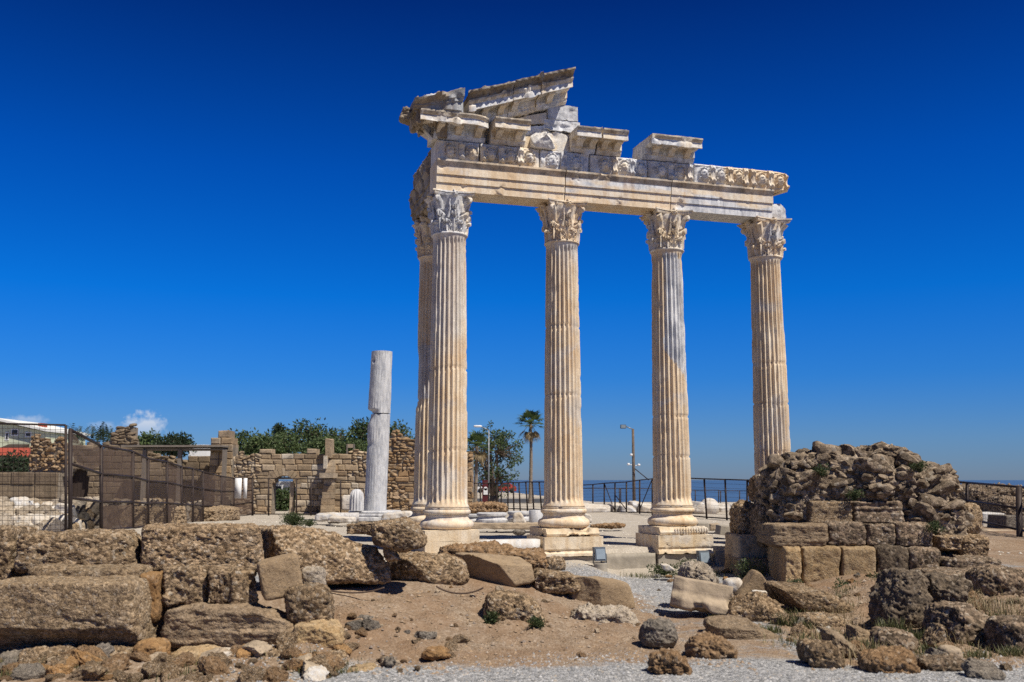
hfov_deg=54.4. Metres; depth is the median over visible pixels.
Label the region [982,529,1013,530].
stone block
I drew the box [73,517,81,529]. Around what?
marble fragment
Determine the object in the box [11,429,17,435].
window
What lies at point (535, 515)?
marble drum
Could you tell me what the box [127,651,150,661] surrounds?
loose stone
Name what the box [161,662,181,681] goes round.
loose stone
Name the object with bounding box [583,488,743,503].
shore rail
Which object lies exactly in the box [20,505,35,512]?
marble fragment
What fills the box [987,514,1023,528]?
stone block
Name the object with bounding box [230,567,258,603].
stone
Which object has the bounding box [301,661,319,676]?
loose stone
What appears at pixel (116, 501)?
screened fence
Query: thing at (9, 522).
marble fragment
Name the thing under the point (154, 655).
loose stone
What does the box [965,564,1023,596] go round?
boulder
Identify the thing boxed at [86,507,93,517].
bank stone
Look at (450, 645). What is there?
loose stone
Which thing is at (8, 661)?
loose stone
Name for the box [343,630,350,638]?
loose stone
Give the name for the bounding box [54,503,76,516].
marble fragment
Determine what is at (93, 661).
loose stone
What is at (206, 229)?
sky
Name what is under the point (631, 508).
marble fragment
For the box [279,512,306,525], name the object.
weed
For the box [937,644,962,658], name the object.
stone
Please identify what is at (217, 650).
loose stone
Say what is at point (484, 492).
kiosk
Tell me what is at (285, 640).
loose stone
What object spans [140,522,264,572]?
stone block
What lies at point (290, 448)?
shrub
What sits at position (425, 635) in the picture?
loose stone
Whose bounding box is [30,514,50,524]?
marble fragment
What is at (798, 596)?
stone block
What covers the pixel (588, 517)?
marble fragment
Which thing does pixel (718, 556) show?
concrete kerb
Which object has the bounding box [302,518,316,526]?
weed
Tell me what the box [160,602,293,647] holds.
stone block
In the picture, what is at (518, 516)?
marble fragment
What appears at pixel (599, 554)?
floodlight
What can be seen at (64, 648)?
loose stone
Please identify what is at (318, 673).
loose stone
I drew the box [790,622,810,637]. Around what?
loose stone
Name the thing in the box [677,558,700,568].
weed
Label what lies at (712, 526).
stone block
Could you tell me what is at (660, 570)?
weed
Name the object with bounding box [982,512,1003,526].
stone block
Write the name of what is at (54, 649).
stone
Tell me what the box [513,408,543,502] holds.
fan palm
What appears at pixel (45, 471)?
rubble ruin
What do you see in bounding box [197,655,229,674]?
loose stone
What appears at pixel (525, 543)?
marble slab
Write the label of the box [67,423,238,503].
house ruin
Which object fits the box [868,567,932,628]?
boulder
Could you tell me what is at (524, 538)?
grit
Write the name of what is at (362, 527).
stone block
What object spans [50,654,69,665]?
loose stone
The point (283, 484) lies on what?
gate house
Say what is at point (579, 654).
loose stone
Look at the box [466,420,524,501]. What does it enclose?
fig tree
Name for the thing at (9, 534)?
stone block
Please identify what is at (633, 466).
lamp post
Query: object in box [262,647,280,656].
stone
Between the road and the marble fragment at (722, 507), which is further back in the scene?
the road
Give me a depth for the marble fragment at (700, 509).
53.59 m
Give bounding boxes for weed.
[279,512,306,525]
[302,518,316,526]
[482,610,499,623]
[527,615,544,628]
[646,561,678,576]
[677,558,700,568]
[730,557,769,579]
[787,578,803,583]
[811,463,830,476]
[832,577,862,587]
[843,488,864,500]
[864,570,881,577]
[909,461,930,472]
[924,520,947,533]
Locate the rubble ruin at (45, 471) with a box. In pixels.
[0,434,73,500]
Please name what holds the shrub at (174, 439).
on the ground at (1010, 542)
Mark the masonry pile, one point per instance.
(814, 526)
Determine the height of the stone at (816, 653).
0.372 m
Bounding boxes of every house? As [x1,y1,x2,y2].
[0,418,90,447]
[0,448,29,455]
[189,451,210,455]
[276,481,295,492]
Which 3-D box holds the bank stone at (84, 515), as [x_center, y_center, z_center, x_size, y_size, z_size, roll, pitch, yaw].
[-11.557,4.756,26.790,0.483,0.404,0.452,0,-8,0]
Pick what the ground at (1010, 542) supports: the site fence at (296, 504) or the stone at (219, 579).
the site fence at (296, 504)
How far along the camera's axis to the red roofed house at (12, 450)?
81.93 m
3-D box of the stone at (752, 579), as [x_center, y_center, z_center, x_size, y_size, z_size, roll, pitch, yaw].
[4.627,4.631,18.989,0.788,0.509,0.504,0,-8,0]
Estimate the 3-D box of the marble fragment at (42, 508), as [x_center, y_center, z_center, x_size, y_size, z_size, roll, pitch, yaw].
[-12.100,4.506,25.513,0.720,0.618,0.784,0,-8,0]
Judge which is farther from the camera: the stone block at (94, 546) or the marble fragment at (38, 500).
the marble fragment at (38, 500)
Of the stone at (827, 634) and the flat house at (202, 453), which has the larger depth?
the flat house at (202, 453)
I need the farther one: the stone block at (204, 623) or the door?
the door
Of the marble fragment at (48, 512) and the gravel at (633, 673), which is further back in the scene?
the marble fragment at (48, 512)
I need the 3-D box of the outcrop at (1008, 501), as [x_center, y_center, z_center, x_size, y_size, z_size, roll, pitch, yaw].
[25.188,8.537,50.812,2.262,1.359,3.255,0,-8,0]
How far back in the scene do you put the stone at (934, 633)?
13.63 m
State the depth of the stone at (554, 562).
22.05 m
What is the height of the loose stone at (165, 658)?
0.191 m
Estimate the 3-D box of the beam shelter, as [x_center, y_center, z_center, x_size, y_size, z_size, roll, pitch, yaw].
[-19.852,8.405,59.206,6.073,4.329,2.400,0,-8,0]
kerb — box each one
[471,522,538,529]
[590,522,625,528]
[602,552,655,569]
[712,550,724,565]
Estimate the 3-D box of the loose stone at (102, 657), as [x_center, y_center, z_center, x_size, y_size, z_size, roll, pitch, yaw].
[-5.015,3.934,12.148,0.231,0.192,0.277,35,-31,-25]
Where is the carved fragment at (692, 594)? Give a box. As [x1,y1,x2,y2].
[670,575,732,614]
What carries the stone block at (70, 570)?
on the ground at (1010, 542)
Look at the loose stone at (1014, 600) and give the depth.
16.00 m
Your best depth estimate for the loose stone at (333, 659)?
12.18 m
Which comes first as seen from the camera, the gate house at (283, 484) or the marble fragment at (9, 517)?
the marble fragment at (9, 517)
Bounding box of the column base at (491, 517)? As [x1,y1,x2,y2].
[476,512,507,522]
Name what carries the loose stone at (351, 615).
on the ground at (1010, 542)
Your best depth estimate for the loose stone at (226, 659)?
12.01 m
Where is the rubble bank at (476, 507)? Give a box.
[468,501,507,513]
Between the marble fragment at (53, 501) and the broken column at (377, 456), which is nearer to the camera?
the marble fragment at (53, 501)
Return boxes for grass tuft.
[759,622,784,633]
[772,611,800,626]
[791,617,818,628]
[873,617,908,630]
[903,627,924,641]
[961,646,997,658]
[992,643,1023,656]
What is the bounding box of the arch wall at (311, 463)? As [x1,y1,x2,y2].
[233,438,366,513]
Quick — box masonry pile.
[724,441,1001,582]
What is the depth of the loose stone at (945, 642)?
13.28 m
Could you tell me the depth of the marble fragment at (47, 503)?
26.06 m
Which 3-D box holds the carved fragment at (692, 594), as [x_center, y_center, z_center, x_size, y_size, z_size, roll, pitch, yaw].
[3.243,4.345,17.020,1.072,0.665,0.839,-2,-8,13]
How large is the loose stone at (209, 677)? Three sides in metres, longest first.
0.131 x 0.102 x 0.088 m
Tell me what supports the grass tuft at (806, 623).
on the ground at (1010, 542)
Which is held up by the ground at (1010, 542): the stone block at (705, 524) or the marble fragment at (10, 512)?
the stone block at (705, 524)
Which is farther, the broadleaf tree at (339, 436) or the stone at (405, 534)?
the broadleaf tree at (339, 436)
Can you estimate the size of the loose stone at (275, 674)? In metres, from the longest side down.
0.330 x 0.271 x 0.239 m
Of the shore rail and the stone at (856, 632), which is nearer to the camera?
the stone at (856, 632)
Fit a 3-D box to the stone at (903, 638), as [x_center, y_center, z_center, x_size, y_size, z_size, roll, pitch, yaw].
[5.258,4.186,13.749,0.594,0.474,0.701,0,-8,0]
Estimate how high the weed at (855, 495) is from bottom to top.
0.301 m
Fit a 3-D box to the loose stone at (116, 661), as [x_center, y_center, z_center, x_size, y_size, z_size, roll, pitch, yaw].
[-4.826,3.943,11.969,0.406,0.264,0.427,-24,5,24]
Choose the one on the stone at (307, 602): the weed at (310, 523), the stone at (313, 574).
the stone at (313, 574)
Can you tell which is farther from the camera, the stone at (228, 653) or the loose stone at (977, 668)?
the stone at (228, 653)
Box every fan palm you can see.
[467,430,492,501]
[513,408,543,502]
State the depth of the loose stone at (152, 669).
11.62 m
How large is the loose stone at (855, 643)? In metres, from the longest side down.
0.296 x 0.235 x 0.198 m
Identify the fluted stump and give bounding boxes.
[349,489,363,510]
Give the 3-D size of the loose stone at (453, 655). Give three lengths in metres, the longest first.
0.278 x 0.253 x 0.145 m
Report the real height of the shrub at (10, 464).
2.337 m
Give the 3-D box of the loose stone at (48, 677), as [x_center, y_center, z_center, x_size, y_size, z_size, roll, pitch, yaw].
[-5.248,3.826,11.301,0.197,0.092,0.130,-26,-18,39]
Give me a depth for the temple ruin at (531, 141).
26.96 m
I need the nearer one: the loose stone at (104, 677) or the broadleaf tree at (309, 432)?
the loose stone at (104, 677)
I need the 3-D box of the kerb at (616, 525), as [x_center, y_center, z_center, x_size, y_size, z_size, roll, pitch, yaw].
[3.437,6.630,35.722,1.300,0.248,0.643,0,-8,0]
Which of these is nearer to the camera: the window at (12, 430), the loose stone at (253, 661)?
the loose stone at (253, 661)
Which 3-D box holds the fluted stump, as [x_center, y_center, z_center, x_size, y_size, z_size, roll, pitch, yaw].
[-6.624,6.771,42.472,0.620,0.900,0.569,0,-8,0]
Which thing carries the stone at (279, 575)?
on the stone at (307, 602)
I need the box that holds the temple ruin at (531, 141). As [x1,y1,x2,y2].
[399,67,791,567]
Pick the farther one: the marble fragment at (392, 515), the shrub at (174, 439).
the shrub at (174, 439)
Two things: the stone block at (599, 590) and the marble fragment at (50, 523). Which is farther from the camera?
the marble fragment at (50, 523)
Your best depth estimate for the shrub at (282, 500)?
64.85 m
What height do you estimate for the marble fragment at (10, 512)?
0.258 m
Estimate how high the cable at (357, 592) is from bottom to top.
0.104 m
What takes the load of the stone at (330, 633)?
on the ground at (1010, 542)
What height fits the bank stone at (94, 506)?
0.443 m
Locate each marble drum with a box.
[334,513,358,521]
[529,510,542,522]
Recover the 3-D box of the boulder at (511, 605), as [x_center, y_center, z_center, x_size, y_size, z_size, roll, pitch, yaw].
[0.038,4.154,15.376,1.005,0.639,0.938,0,-8,0]
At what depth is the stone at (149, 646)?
12.59 m
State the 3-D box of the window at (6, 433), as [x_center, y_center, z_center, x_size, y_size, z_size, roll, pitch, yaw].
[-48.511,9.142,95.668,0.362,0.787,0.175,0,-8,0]
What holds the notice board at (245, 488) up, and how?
attached to the screened fence at (116, 501)
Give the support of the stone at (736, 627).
on the ground at (1010, 542)
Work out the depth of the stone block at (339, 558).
15.68 m
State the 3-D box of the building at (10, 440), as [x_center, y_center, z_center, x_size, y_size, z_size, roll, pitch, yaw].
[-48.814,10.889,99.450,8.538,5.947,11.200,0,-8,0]
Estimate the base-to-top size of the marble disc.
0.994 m
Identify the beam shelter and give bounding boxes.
[121,445,228,500]
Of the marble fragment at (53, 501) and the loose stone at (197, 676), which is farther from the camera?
the marble fragment at (53, 501)
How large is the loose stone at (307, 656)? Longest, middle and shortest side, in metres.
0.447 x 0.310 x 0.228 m
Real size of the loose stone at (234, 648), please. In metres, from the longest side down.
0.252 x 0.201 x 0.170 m
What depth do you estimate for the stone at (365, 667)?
12.10 m
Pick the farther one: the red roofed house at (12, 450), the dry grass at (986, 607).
the red roofed house at (12, 450)
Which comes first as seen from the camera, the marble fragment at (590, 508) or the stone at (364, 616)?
the stone at (364, 616)
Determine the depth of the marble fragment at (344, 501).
54.31 m
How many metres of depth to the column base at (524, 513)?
39.98 m
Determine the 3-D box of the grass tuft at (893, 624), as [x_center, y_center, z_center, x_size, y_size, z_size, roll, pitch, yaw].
[5.446,4.148,14.350,0.591,0.360,0.648,0,-8,0]
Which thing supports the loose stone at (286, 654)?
on the ground at (1010, 542)
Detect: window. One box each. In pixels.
[5,432,8,439]
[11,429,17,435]
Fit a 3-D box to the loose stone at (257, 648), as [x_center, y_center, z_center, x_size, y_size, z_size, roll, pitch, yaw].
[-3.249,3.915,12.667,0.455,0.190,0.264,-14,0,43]
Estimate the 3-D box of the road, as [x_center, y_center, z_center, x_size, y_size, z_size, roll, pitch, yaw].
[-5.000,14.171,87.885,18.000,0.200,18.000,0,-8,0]
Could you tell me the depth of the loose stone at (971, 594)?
16.91 m
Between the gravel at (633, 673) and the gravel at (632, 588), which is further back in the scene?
the gravel at (632, 588)
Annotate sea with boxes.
[279,480,1023,501]
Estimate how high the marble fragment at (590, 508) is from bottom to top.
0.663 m
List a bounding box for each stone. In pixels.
[0,646,35,662]
[0,658,17,671]
[0,662,25,674]
[0,675,12,680]
[9,662,45,680]
[18,648,40,662]
[31,643,76,654]
[39,651,57,663]
[45,663,72,674]
[45,674,54,681]
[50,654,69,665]
[55,673,64,678]
[58,645,75,652]
[59,494,79,508]
[59,648,76,654]
[64,653,78,667]
[66,662,107,680]
[67,522,79,529]
[71,649,102,664]
[77,500,85,511]
[77,645,107,657]
[78,511,92,520]
[79,517,94,528]
[82,521,88,528]
[85,660,99,664]
[86,502,98,516]
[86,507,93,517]
[96,642,114,657]
[96,655,107,663]
[97,674,113,680]
[100,653,131,672]
[110,644,132,656]
[112,669,125,680]
[117,673,138,681]
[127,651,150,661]
[132,672,142,681]
[133,637,170,655]
[139,571,166,623]
[141,661,163,679]
[149,651,166,660]
[152,653,174,663]
[161,564,208,606]
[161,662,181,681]
[171,644,219,664]
[172,651,196,667]
[181,671,208,681]
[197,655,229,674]
[198,647,230,663]
[206,673,213,680]
[207,564,243,603]
[207,652,232,665]
[221,647,231,656]
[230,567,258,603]
[230,645,242,654]
[235,662,245,669]
[236,644,252,657]
[236,665,264,681]
[242,640,271,657]
[247,659,257,664]
[257,553,302,600]
[261,666,288,681]
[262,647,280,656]
[276,632,297,652]
[279,647,302,658]
[281,657,300,670]
[284,582,334,624]
[292,660,303,671]
[293,619,346,647]
[296,653,311,660]
[301,566,325,584]
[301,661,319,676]
[303,665,328,680]
[306,654,332,671]
[312,651,346,671]
[326,671,338,678]
[329,649,346,658]
[331,644,352,655]
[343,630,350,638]
[345,619,361,630]
[345,642,359,650]
[347,613,356,617]
[347,662,376,672]
[355,629,367,636]
[357,614,373,618]
[361,618,380,630]
[371,516,426,552]
[380,656,401,666]
[383,547,401,561]
[383,655,396,666]
[414,631,436,638]
[414,665,420,671]
[421,645,450,660]
[438,540,504,555]
[441,651,455,658]
[445,640,458,650]
[452,634,470,643]
[495,585,503,590]
[502,543,548,568]
[513,529,525,535]
[533,567,580,594]
[547,555,565,570]
[570,602,638,624]
[576,652,587,656]
[647,647,692,675]
[677,560,718,582]
[684,630,737,658]
[703,615,780,639]
[722,577,741,592]
[726,591,787,621]
[733,569,765,595]
[770,613,794,625]
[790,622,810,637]
[795,611,845,627]
[796,638,845,668]
[816,626,858,657]
[844,623,869,642]
[850,639,865,650]
[857,645,921,673]
[862,619,873,626]
[869,626,918,651]
[916,652,965,671]
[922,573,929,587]
[922,623,947,647]
[925,647,946,654]
[934,641,954,648]
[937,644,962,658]
[961,657,1005,680]
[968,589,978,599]
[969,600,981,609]
[984,614,1023,653]
[999,663,1012,670]
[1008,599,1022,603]
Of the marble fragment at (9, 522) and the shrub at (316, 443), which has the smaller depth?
the marble fragment at (9, 522)
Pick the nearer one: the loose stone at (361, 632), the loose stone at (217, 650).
the loose stone at (217, 650)
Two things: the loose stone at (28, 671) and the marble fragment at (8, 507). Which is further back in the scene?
the marble fragment at (8, 507)
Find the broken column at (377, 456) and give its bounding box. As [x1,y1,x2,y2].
[348,350,400,522]
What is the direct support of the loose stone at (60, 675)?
on the ground at (1010, 542)
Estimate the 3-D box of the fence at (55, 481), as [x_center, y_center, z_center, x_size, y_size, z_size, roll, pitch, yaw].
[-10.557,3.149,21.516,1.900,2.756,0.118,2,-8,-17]
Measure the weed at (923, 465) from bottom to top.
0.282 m
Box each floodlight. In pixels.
[592,547,606,571]
[696,550,710,565]
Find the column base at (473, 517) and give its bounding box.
[468,514,477,521]
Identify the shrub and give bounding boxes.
[0,449,29,471]
[138,427,161,444]
[150,431,196,458]
[230,428,256,454]
[241,427,287,455]
[272,429,304,453]
[275,487,294,510]
[300,433,340,453]
[334,434,367,453]
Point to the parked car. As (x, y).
(511, 490)
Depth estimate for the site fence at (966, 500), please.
35.07 m
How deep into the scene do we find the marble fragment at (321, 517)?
39.46 m
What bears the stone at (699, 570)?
on the ground at (1010, 542)
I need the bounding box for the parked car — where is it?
[499,483,515,492]
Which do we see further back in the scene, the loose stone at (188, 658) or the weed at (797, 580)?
the weed at (797, 580)
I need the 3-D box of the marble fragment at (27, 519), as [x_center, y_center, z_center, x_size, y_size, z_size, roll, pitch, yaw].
[-12.104,4.474,24.604,0.505,0.357,0.466,0,-8,0]
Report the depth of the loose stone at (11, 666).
11.91 m
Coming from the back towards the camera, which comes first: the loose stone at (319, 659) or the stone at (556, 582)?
the stone at (556, 582)
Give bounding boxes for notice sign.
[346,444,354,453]
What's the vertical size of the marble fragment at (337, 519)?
0.333 m
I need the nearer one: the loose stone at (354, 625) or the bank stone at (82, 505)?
the loose stone at (354, 625)
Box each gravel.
[211,638,1023,681]
[562,562,776,614]
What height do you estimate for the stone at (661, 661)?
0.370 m
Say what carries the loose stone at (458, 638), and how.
on the ground at (1010, 542)
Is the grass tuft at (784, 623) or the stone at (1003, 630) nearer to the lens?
the stone at (1003, 630)
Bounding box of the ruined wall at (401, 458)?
[386,429,473,510]
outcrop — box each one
[958,482,1023,503]
[977,495,1023,515]
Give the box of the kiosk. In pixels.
[482,480,487,501]
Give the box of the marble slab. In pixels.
[479,538,539,548]
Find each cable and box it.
[331,587,383,593]
[436,586,483,593]
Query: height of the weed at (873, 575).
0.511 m
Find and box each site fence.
[253,478,413,515]
[474,481,543,510]
[583,478,749,519]
[958,481,1023,531]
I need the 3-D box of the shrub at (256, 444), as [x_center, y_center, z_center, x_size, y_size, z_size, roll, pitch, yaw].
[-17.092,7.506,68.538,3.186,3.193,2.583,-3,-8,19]
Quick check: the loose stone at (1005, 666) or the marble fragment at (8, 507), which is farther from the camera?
the marble fragment at (8, 507)
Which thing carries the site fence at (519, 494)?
on the ground at (1010, 542)
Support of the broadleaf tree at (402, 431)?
on the ground at (1010, 542)
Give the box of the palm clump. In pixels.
[54,422,115,444]
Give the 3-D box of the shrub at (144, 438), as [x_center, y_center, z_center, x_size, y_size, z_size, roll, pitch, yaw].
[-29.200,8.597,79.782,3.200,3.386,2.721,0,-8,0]
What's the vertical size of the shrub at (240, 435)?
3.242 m
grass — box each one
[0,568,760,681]
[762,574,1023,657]
[781,584,1023,666]
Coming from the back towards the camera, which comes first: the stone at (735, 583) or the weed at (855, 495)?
the weed at (855, 495)
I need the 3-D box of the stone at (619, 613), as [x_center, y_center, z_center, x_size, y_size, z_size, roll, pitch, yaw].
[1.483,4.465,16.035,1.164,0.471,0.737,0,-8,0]
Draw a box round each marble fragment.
[0,496,9,500]
[0,499,13,506]
[0,512,11,518]
[0,518,17,524]
[3,506,15,513]
[4,509,13,514]
[9,497,30,505]
[10,516,30,525]
[16,509,28,514]
[17,522,29,525]
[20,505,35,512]
[29,498,46,502]
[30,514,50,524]
[33,506,51,513]
[35,522,47,530]
[41,501,52,504]
[44,508,58,513]
[45,517,63,530]
[49,514,67,520]
[51,499,59,504]
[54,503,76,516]
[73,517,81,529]
[315,512,335,521]
[327,515,355,523]
[341,495,349,510]
[381,511,412,519]
[512,512,525,522]
[584,503,610,512]
[584,514,591,522]
[607,502,625,511]
[618,504,636,511]
[628,501,638,510]
[637,502,650,511]
[660,563,673,570]
[692,501,704,513]
[718,503,730,511]
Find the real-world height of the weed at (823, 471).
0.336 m
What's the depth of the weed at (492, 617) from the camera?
14.75 m
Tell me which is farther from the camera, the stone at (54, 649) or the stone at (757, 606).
the stone at (757, 606)
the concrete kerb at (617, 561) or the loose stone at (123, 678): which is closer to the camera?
the loose stone at (123, 678)
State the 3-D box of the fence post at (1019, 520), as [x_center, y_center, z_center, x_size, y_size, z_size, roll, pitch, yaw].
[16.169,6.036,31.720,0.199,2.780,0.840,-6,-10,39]
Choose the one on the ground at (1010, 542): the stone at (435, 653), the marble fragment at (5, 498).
the stone at (435, 653)
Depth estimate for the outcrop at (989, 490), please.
55.47 m
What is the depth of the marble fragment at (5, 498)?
25.45 m
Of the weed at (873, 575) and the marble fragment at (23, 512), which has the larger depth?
the marble fragment at (23, 512)
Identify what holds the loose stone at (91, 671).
on the ground at (1010, 542)
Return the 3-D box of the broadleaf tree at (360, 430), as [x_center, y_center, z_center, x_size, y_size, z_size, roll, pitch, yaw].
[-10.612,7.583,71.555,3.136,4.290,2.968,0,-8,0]
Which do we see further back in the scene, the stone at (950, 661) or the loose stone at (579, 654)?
the loose stone at (579, 654)
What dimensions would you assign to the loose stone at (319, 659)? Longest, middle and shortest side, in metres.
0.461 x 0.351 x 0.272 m
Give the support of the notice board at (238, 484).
attached to the screened fence at (116, 501)
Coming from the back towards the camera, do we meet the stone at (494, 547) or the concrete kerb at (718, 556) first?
the concrete kerb at (718, 556)
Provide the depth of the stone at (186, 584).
13.63 m
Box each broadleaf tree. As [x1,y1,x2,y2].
[283,417,331,452]
[320,427,351,443]
[344,416,369,445]
[389,419,414,439]
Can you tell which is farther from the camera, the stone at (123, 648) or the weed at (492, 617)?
the weed at (492, 617)
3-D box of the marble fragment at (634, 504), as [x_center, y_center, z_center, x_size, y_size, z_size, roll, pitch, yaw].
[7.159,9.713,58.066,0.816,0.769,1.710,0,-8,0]
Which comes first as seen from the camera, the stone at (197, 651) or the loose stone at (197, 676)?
the loose stone at (197, 676)
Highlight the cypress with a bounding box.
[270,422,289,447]
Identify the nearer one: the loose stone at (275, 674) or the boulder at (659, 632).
the loose stone at (275, 674)
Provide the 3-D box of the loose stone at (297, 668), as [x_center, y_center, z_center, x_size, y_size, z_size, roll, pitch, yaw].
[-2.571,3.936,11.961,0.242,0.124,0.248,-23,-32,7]
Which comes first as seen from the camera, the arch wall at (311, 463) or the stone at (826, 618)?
the stone at (826, 618)
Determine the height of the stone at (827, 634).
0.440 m
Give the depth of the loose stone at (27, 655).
12.26 m
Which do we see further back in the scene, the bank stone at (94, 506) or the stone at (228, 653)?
the bank stone at (94, 506)
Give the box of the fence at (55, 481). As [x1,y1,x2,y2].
[0,423,66,531]
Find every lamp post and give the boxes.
[473,425,488,482]
[620,425,647,500]
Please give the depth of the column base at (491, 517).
37.95 m
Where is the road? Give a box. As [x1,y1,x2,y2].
[477,499,543,502]
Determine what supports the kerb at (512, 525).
on the ground at (1010, 542)
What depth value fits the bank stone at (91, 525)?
26.45 m
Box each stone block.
[0,524,37,579]
[0,575,157,648]
[14,528,141,573]
[28,563,152,576]
[85,505,239,526]
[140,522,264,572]
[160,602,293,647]
[259,524,390,584]
[346,520,383,535]
[387,551,468,584]
[455,552,534,586]
[568,575,634,608]
[696,522,709,530]
[709,523,719,530]
[715,524,729,534]
[763,581,854,612]
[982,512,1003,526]
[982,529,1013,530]
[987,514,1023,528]
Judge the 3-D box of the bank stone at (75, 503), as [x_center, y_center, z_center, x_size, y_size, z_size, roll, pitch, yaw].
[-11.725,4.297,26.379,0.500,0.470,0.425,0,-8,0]
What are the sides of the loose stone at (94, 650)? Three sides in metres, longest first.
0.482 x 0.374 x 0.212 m
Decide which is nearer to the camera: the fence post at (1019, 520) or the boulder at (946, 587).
the boulder at (946, 587)
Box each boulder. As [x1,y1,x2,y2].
[483,590,546,625]
[638,617,677,648]
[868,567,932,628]
[921,600,988,644]
[924,572,972,602]
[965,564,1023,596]
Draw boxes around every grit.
[141,515,1022,554]
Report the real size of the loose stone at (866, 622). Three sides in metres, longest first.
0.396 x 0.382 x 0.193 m
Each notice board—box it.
[235,478,241,497]
[243,478,246,497]
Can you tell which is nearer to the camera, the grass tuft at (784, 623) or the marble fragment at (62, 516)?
the grass tuft at (784, 623)
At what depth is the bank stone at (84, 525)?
26.02 m
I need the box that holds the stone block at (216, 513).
[85,505,239,526]
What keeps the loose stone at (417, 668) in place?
on the ground at (1010, 542)
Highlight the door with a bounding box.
[72,469,89,496]
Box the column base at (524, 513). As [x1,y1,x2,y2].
[507,511,528,521]
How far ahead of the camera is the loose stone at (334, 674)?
11.74 m
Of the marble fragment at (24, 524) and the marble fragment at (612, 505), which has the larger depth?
the marble fragment at (612, 505)
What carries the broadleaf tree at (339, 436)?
on the ground at (1010, 542)
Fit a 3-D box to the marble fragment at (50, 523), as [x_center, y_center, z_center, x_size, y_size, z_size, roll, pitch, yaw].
[-11.332,4.567,24.409,0.608,0.496,0.658,0,-8,0]
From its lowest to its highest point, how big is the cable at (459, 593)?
0.137 m
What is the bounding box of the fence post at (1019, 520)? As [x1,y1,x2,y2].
[1016,486,1022,536]
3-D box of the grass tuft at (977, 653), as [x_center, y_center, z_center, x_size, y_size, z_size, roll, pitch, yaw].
[6.029,4.099,12.931,0.555,0.240,0.475,0,-8,0]
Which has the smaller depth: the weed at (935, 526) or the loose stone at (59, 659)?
the loose stone at (59, 659)
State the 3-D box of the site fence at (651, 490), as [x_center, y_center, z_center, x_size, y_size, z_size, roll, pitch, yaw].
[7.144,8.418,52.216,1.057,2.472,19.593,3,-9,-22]
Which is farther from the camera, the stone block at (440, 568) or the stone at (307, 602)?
the stone block at (440, 568)
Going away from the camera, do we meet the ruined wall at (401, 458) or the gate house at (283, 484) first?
the ruined wall at (401, 458)
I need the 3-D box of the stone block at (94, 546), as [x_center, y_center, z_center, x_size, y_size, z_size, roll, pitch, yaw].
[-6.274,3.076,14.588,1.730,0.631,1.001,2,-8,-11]
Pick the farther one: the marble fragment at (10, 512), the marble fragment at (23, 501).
the marble fragment at (23, 501)
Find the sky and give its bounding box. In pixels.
[0,0,1023,479]
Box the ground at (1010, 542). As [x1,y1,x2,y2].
[0,492,1023,681]
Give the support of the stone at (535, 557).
on the ground at (1010, 542)
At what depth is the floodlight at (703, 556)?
24.68 m
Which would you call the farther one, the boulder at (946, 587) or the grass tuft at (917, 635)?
the boulder at (946, 587)
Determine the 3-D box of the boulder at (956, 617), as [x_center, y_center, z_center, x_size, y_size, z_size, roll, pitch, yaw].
[6.549,4.111,14.428,1.075,0.663,0.998,0,-8,0]
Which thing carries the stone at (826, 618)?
on the ground at (1010, 542)
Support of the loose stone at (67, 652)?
on the ground at (1010, 542)
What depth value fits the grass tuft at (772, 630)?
15.09 m
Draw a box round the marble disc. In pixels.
[701,498,718,513]
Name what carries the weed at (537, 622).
on the ground at (1010, 542)
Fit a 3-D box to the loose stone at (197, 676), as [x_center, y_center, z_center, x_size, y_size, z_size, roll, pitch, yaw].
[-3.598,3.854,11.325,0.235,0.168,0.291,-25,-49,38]
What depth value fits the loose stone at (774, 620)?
15.88 m
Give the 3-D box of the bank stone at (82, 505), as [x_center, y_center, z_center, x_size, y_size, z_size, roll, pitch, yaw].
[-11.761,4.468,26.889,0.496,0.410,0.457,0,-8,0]
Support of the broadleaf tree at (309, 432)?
on the ground at (1010, 542)
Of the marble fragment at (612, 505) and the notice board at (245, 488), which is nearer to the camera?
the notice board at (245, 488)
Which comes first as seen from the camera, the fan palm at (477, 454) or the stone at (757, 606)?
the stone at (757, 606)
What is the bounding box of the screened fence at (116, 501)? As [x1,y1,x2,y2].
[68,428,252,529]
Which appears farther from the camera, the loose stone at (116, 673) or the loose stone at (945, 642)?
the loose stone at (945, 642)
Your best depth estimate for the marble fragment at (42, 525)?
24.08 m
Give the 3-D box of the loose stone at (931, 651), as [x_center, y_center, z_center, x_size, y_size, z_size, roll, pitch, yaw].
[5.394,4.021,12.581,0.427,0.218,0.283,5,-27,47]
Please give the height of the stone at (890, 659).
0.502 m
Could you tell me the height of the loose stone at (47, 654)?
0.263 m
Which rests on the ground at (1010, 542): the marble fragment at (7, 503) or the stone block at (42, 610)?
the stone block at (42, 610)
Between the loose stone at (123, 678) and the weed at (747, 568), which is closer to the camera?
the loose stone at (123, 678)
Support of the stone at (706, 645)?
on the ground at (1010, 542)

